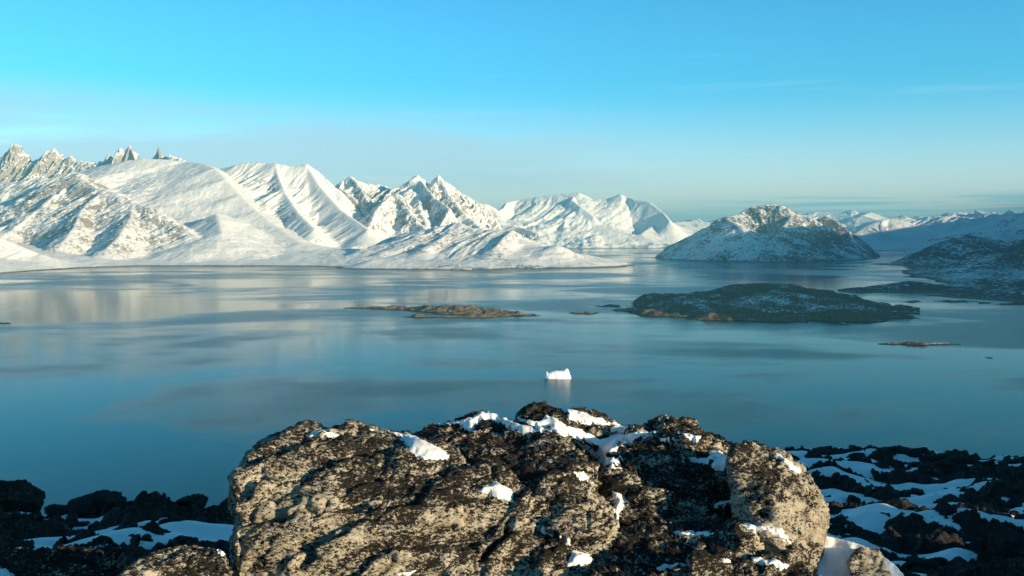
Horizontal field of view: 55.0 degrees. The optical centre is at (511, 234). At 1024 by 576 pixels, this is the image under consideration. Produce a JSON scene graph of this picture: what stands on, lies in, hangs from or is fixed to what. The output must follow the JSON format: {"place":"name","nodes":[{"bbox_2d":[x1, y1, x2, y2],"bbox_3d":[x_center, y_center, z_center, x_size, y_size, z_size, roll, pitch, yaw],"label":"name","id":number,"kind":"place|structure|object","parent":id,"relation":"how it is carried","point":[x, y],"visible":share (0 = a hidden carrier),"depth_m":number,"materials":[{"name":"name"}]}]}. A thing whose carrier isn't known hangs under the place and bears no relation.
{"place":"outdoors","nodes":[
{"label":"outdoors","id":0,"kind":"place"},
{"bbox_2d":[0,144,185,182],"bbox_3d":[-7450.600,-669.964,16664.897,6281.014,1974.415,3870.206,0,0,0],"label":"mountain range","id":1,"kind":"structure","parent":0,"point":[17,163],"depth_m":17542.96,"materials":[{"name":"white snow"}]},
{"bbox_2d":[0,159,340,266],"bbox_3d":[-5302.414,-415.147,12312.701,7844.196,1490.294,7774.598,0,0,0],"label":"mountain","id":2,"kind":"structure","parent":0,"point":[137,208],"depth_m":11569.84,"materials":[{"name":"white snow"}]},
{"bbox_2d":[183,162,383,248],"bbox_3d":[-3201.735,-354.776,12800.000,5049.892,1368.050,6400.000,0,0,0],"label":"mountain","id":3,"kind":"structure","parent":0,"point":[307,202],"depth_m":12919.08,"materials":[{"name":"white snow"}]},
{"bbox_2d":[0,222,634,273],"bbox_3d":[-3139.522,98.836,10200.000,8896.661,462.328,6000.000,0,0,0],"label":"shore","id":4,"kind":"structure","parent":0,"point":[456,246],"depth_m":9467.06,"materials":[{"name":"white snow"}]},
{"bbox_2d":[334,175,538,241],"bbox_3d":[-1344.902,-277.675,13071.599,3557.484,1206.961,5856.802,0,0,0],"label":"mountain","id":5,"kind":"structure","parent":0,"point":[415,203],"depth_m":13632.25,"materials":[{"name":"white snow"}]},
{"bbox_2d":[345,304,539,317],"bbox_3d":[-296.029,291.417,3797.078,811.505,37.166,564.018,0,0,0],"label":"island","id":6,"kind":"structure","parent":0,"point":[470,311],"depth_m":3752.89,"materials":[{"name":"stone"}]},
{"bbox_2d":[478,203,522,227],"bbox_3d":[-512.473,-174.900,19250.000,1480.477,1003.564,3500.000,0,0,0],"label":"mountain","id":7,"kind":"structure","parent":0,"point":[500,218],"depth_m":19541.38,"materials":[{"name":"white snow"}]},
{"bbox_2d":[0,248,1023,517],"bbox_3d":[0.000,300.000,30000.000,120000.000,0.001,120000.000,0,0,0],"label":"water","id":8,"kind":"structure","parent":0,"point":[170,382],"depth_m":2308.01,"materials":[{"name":"blue liquid"}]},
{"bbox_2d":[544,368,570,378],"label":"iceberg","id":9,"kind":"object","parent":8,"relation":"on","point":[562,374],"visible":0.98,"depth_m":2047.03,"materials":[{"name":"white ice"}]},
{"bbox_2d":[0,445,1023,575],"bbox_3d":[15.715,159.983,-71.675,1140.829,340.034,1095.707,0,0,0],"label":"ground","id":10,"kind":"structure","parent":0,"point":[155,506],"depth_m":31.06,"materials":[{"name":"black stone"}]},
{"bbox_2d":[0,479,45,512],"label":"boulder","id":11,"kind":"object","parent":10,"relation":"on","point":[25,495],"visible":0.96,"depth_m":29.50,"materials":[{"name":"black stone"}]},
{"bbox_2d":[33,515,44,520],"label":"boulder","id":12,"kind":"object","parent":10,"relation":"on","point":[40,518],"visible":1,"depth_m":26.12,"materials":[{"name":"black stone"}]},
{"bbox_2d":[49,514,64,522],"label":"boulder","id":13,"kind":"object","parent":10,"relation":"on","point":[58,516],"visible":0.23,"depth_m":26.13,"materials":[{"name":"black stone"}]},
{"bbox_2d":[44,504,79,515],"bbox_3d":[-12.833,7.807,27.967,0.999,0.412,0.694,8,11,27],"label":"boulder","id":14,"kind":"object","parent":10,"relation":"on","point":[57,509],"visible":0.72,"depth_m":27.73,"materials":[{"name":"black stone"}]},
{"bbox_2d":[0,535,126,575],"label":"boulder","id":15,"kind":"object","parent":10,"relation":"on","point":[101,555],"visible":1,"depth_m":8.81,"materials":[{"name":"black stone"}]},
{"bbox_2d":[65,492,98,515],"bbox_3d":[-12.403,7.962,28.976,1.524,0.510,1.123,0,0,-40],"label":"boulder","id":16,"kind":"object","parent":10,"relation":"on","point":[85,504],"visible":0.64,"depth_m":28.57,"materials":[{"name":"black stone"}]},
{"bbox_2d":[84,514,96,518],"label":"boulder","id":17,"kind":"object","parent":10,"relation":"on","point":[90,516],"visible":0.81,"depth_m":27.79,"materials":[{"name":"black stone"}]},
{"bbox_2d":[89,490,127,512],"bbox_3d":[-11.951,7.904,29.042,1.069,0.589,1.448,0,8,-25],"label":"boulder","id":18,"kind":"object","parent":10,"relation":"on","point":[108,500],"visible":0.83,"depth_m":28.76,"materials":[{"name":"black stone"}]},
{"bbox_2d":[149,525,170,534],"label":"boulder","id":19,"kind":"object","parent":10,"relation":"on","point":[154,530],"visible":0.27,"depth_m":20.62,"materials":[{"name":"black stone"}]},
{"bbox_2d":[117,543,232,575],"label":"boulder","id":20,"kind":"object","parent":10,"relation":"on","point":[183,559],"visible":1,"depth_m":7.24,"materials":[{"name":"brown stone"}]},
{"bbox_2d":[158,515,192,524],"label":"boulder","id":21,"kind":"object","parent":10,"relation":"on","point":[170,518],"visible":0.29,"depth_m":22.68,"materials":[{"name":"black stone"}]},
{"bbox_2d":[175,493,207,509],"bbox_3d":[-9.552,7.990,29.069,1.131,0.672,0.840,0,0,17],"label":"boulder","id":22,"kind":"object","parent":10,"relation":"on","point":[198,500],"visible":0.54,"depth_m":28.77,"materials":[{"name":"black stone"}]},
{"bbox_2d":[227,419,555,575],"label":"boulder","id":23,"kind":"object","parent":10,"relation":"on","point":[347,497],"visible":0.89,"depth_m":8.00,"materials":[{"name":"brown stone"}]},
{"bbox_2d":[403,410,601,495],"bbox_3d":[-0.131,2.504,10.075,1.946,1.340,3.621,0,0,0],"label":"boulder","id":24,"kind":"object","parent":10,"relation":"on","point":[556,463],"visible":0.45,"depth_m":9.19,"materials":[{"name":"brown"}]},
{"bbox_2d":[24,447,1023,575],"bbox_3d":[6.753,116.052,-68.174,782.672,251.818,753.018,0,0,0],"label":"snow","id":25,"kind":"structure","parent":10,"relation":"on","point":[870,517],"depth_m":32.82,"materials":[{"name":"white snow"}]},
{"bbox_2d":[0,539,18,551],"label":"boulder","id":26,"kind":"object","parent":25,"relation":"on","point":[11,543],"visible":0.48,"depth_m":19.80,"materials":[{"name":"black stone"}]},
{"bbox_2d":[16,540,34,548],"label":"boulder","id":27,"kind":"object","parent":25,"relation":"on","point":[26,543],"visible":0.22,"depth_m":20.03,"materials":[{"name":"black stone"}]},
{"bbox_2d":[54,531,76,536],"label":"boulder","id":28,"kind":"object","parent":25,"relation":"on","point":[71,533],"visible":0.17,"depth_m":24.07,"materials":[{"name":"black stone"}]},
{"bbox_2d":[141,538,153,541],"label":"boulder","id":29,"kind":"object","parent":25,"relation":"on","point":[147,539],"visible":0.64,"depth_m":20.10,"materials":[{"name":"black stone"}]},
{"bbox_2d":[173,535,198,544],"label":"boulder","id":30,"kind":"object","parent":25,"relation":"on","point":[181,539],"visible":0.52,"depth_m":20.18,"materials":[{"name":"black stone"}]},
{"bbox_2d":[200,540,214,544],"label":"boulder","id":31,"kind":"object","parent":25,"relation":"on","point":[203,542],"visible":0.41,"depth_m":20.06,"materials":[{"name":"black stone"}]},
{"bbox_2d":[216,498,227,509],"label":"boulder","id":32,"kind":"object","parent":25,"relation":"on","point":[222,504],"visible":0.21,"depth_m":27.62,"materials":[{"name":"black stone"}]},
{"bbox_2d":[804,450,817,457],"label":"boulder","id":33,"kind":"object","parent":25,"relation":"on","point":[810,454],"visible":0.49,"depth_m":57.85,"materials":[{"name":"black stone"}]},
{"bbox_2d":[827,501,838,508],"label":"boulder","id":34,"kind":"object","parent":25,"relation":"on","point":[833,504],"visible":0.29,"depth_m":36.14,"materials":[{"name":"brown stone"}]},
{"bbox_2d":[829,507,841,515],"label":"boulder","id":35,"kind":"object","parent":25,"relation":"on","point":[832,511],"visible":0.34,"depth_m":34.89,"materials":[{"name":"black stone"}]},
{"bbox_2d":[847,495,861,502],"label":"boulder","id":36,"kind":"object","parent":25,"relation":"on","point":[851,498],"visible":0.42,"depth_m":39.81,"materials":[{"name":"black stone"}]},
{"bbox_2d":[858,459,871,462],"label":"boulder","id":37,"kind":"object","parent":25,"relation":"on","point":[865,461],"visible":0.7,"depth_m":51.15,"materials":[{"name":"black stone"}]},
{"bbox_2d":[874,486,885,492],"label":"boulder","id":38,"kind":"object","parent":25,"relation":"on","point":[877,489],"visible":0.3,"depth_m":41.66,"materials":[{"name":"black stone"}]},
{"bbox_2d":[878,499,906,505],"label":"boulder","id":39,"kind":"object","parent":25,"relation":"on","point":[892,502],"visible":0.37,"depth_m":36.59,"materials":[{"name":"brown stone"}]},
{"bbox_2d":[907,566,936,573],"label":"boulder","id":40,"kind":"object","parent":25,"relation":"on","point":[916,569],"visible":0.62,"depth_m":24.15,"materials":[{"name":"black stone"}]},
{"bbox_2d":[918,456,931,462],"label":"boulder","id":41,"kind":"object","parent":25,"relation":"on","point":[923,459],"visible":0.64,"depth_m":55.04,"materials":[{"name":"black stone"}]},
{"bbox_2d":[952,449,969,455],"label":"boulder","id":42,"kind":"object","parent":25,"relation":"on","point":[955,451],"visible":0.53,"depth_m":58.91,"materials":[{"name":"black stone"}]},
{"bbox_2d":[990,497,1011,507],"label":"boulder","id":43,"kind":"object","parent":25,"relation":"on","point":[1002,503],"visible":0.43,"depth_m":38.40,"materials":[{"name":"black stone"}]},
{"bbox_2d":[1009,510,1019,515],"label":"boulder","id":44,"kind":"object","parent":25,"relation":"on","point":[1013,512],"visible":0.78,"depth_m":35.30,"materials":[{"name":"brown stone"}]},
{"bbox_2d":[514,401,633,471],"bbox_3d":[0.829,2.524,12.473,1.661,0.984,2.602,0,0,0],"label":"boulder","id":45,"kind":"object","parent":10,"relation":"on","point":[597,424],"visible":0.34,"depth_m":11.84,"materials":[{"name":"brown"}]},
{"bbox_2d":[517,415,657,468],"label":"snow","id":46,"kind":"structure","parent":45,"relation":"on","point":[610,444],"depth_m":11.31,"materials":[{"name":"white snow"}]},
{"bbox_2d":[531,526,619,575],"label":"rock ledge","id":47,"kind":"object","parent":10,"relation":"on","point":[579,557],"visible":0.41,"depth_m":7.84,"materials":[{"name":"brown stone"}]},
{"bbox_2d":[544,485,627,538],"bbox_3d":[0.597,2.453,8.387,0.692,0.654,1.239,0,0,13],"label":"boulder","id":48,"kind":"object","parent":47,"relation":"on","point":[585,514],"visible":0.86,"depth_m":8.07,"materials":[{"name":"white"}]},
{"bbox_2d":[597,428,731,531],"bbox_3d":[1.619,2.986,9.883,1.462,2.053,3.062,0,0,10],"label":"rock ledge","id":49,"kind":"object","parent":10,"relation":"on","point":[673,477],"visible":0.56,"depth_m":9.07,"materials":[{"name":"black stone"}]},
{"bbox_2d":[621,414,732,454],"bbox_3d":[2.041,2.511,11.658,1.558,0.971,3.503,0,0,14],"label":"rock ledge","id":50,"kind":"object","parent":10,"relation":"on","point":[658,423],"visible":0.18,"depth_m":11.98,"materials":[{"name":"brown"}]},
{"bbox_2d":[587,517,821,575],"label":"rock ledge","id":51,"kind":"object","parent":10,"relation":"on","point":[733,546],"visible":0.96,"depth_m":7.76,"materials":[{"name":"brown"}]},
{"bbox_2d":[725,440,829,573],"bbox_3d":[2.464,2.722,9.059,0.895,1.693,2.581,0,0,18],"label":"boulder","id":52,"kind":"object","parent":10,"relation":"on","point":[777,487],"visible":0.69,"depth_m":8.39,"materials":[{"name":"white stone"}]},
{"bbox_2d":[846,452,865,457],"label":"boulder","id":53,"kind":"object","parent":10,"relation":"on","point":[856,454],"visible":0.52,"depth_m":57.11,"materials":[{"name":"black stone"}]},
{"bbox_2d":[815,536,903,575],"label":"snow","id":54,"kind":"structure","parent":10,"relation":"on","point":[836,555],"depth_m":8.44,"materials":[{"name":"white snow"}]},
{"bbox_2d":[846,546,891,575],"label":"boulder","id":55,"kind":"object","parent":10,"relation":"on","point":[864,561],"visible":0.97,"depth_m":8.07,"materials":[{"name":"beige stone"}]},
{"bbox_2d":[903,572,919,575],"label":"boulder","id":56,"kind":"object","parent":10,"relation":"on","point":[909,574],"visible":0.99,"depth_m":22.00,"materials":[{"name":"black stone"}]},
{"bbox_2d":[912,512,923,519],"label":"boulder","id":57,"kind":"object","parent":10,"relation":"on","point":[917,515],"visible":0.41,"depth_m":32.35,"materials":[{"name":"black stone"}]},
{"bbox_2d":[906,531,930,540],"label":"boulder","id":58,"kind":"object","parent":10,"relation":"on","point":[922,534],"visible":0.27,"depth_m":30.08,"materials":[{"name":"black stone"}]},
{"bbox_2d":[914,491,923,495],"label":"boulder","id":59,"kind":"object","parent":10,"relation":"on","point":[919,493],"visible":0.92,"depth_m":41.67,"materials":[{"name":"black stone"}]},
{"bbox_2d":[930,557,947,566],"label":"boulder","id":60,"kind":"object","parent":10,"relation":"on","point":[942,561],"visible":0.8,"depth_m":26.88,"materials":[{"name":"black stone"}]},
{"bbox_2d":[0,0,1023,221],"label":"sky","id":61,"kind":"structure","parent":0,"point":[704,110],"materials":[{"name":"blue"}]},
{"bbox_2d":[569,311,598,313],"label":"island","id":62,"kind":"structure","parent":0,"point":[581,312],"depth_m":3740.99,"materials":[{"name":"grey stone"}]},
{"bbox_2d":[498,193,692,247],"bbox_3d":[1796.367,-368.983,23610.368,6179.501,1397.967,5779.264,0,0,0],"label":"mountain","id":63,"kind":"structure","parent":0,"point":[575,220],"depth_m":23443.26,"materials":[{"name":"white snow"}]},
{"bbox_2d":[673,216,729,233],"bbox_3d":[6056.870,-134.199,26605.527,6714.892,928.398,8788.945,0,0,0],"label":"mountain range","id":64,"kind":"structure","parent":0,"point":[695,225],"depth_m":27358.37,"materials":[{"name":"white snow"}]},
{"bbox_2d":[608,283,919,322],"bbox_3d":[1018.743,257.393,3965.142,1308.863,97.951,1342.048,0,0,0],"label":"island","id":65,"kind":"structure","parent":0,"point":[767,302],"depth_m":3791.89,"materials":[{"name":"grey stone"}]},
{"bbox_2d":[651,204,879,261],"bbox_3d":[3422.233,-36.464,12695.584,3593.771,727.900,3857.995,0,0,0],"label":"mountain","id":66,"kind":"structure","parent":0,"point":[769,233],"depth_m":11933.52,"materials":[{"name":"white snow"}]},
{"bbox_2d":[830,322,847,324],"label":"island","id":67,"kind":"structure","parent":0,"point":[840,323],"depth_m":3298.97,"materials":[{"name":"grey stone"}]},
{"bbox_2d":[802,210,1021,250],"bbox_3d":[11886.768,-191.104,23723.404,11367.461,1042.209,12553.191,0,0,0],"label":"mountain range","id":68,"kind":"structure","parent":0,"point":[875,232],"depth_m":24413.05,"materials":[{"name":"white snow"}]},
{"bbox_2d":[905,300,920,302],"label":"island","id":69,"kind":"structure","parent":0,"point":[913,301],"depth_m":4375.56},
{"bbox_2d":[878,341,960,345],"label":"island","id":70,"kind":"structure","parent":0,"point":[913,343],"depth_m":2684.46,"materials":[{"name":"brown stone"}]},
{"bbox_2d":[837,250,1023,302],"bbox_3d":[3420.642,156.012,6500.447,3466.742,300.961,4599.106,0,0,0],"label":"shore","id":71,"kind":"structure","parent":0,"point":[998,277],"depth_m":5713.27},
{"bbox_2d":[874,235,1023,265],"bbox_3d":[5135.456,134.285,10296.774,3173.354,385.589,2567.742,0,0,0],"label":"mountain","id":72,"kind":"structure","parent":0,"point":[962,248],"depth_m":9960.85,"materials":[{"name":"grey stone"}]},
{"bbox_2d":[933,300,977,302],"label":"island","id":73,"kind":"structure","parent":0,"point":[964,301],"depth_m":4395.53,"materials":[{"name":"grey stone"}]},
{"bbox_2d":[907,212,1023,254],"bbox_3d":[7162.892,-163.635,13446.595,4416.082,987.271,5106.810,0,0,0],"label":"mountain","id":74,"kind":"structure","parent":0,"point":[1010,228],"depth_m":13844.92,"materials":[{"name":"snow"}]},
{"bbox_2d":[994,302,1023,304],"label":"island","id":75,"kind":"structure","parent":0,"point":[1016,303],"depth_m":4222.51,"materials":[{"name":"grey stone"}]}
]}

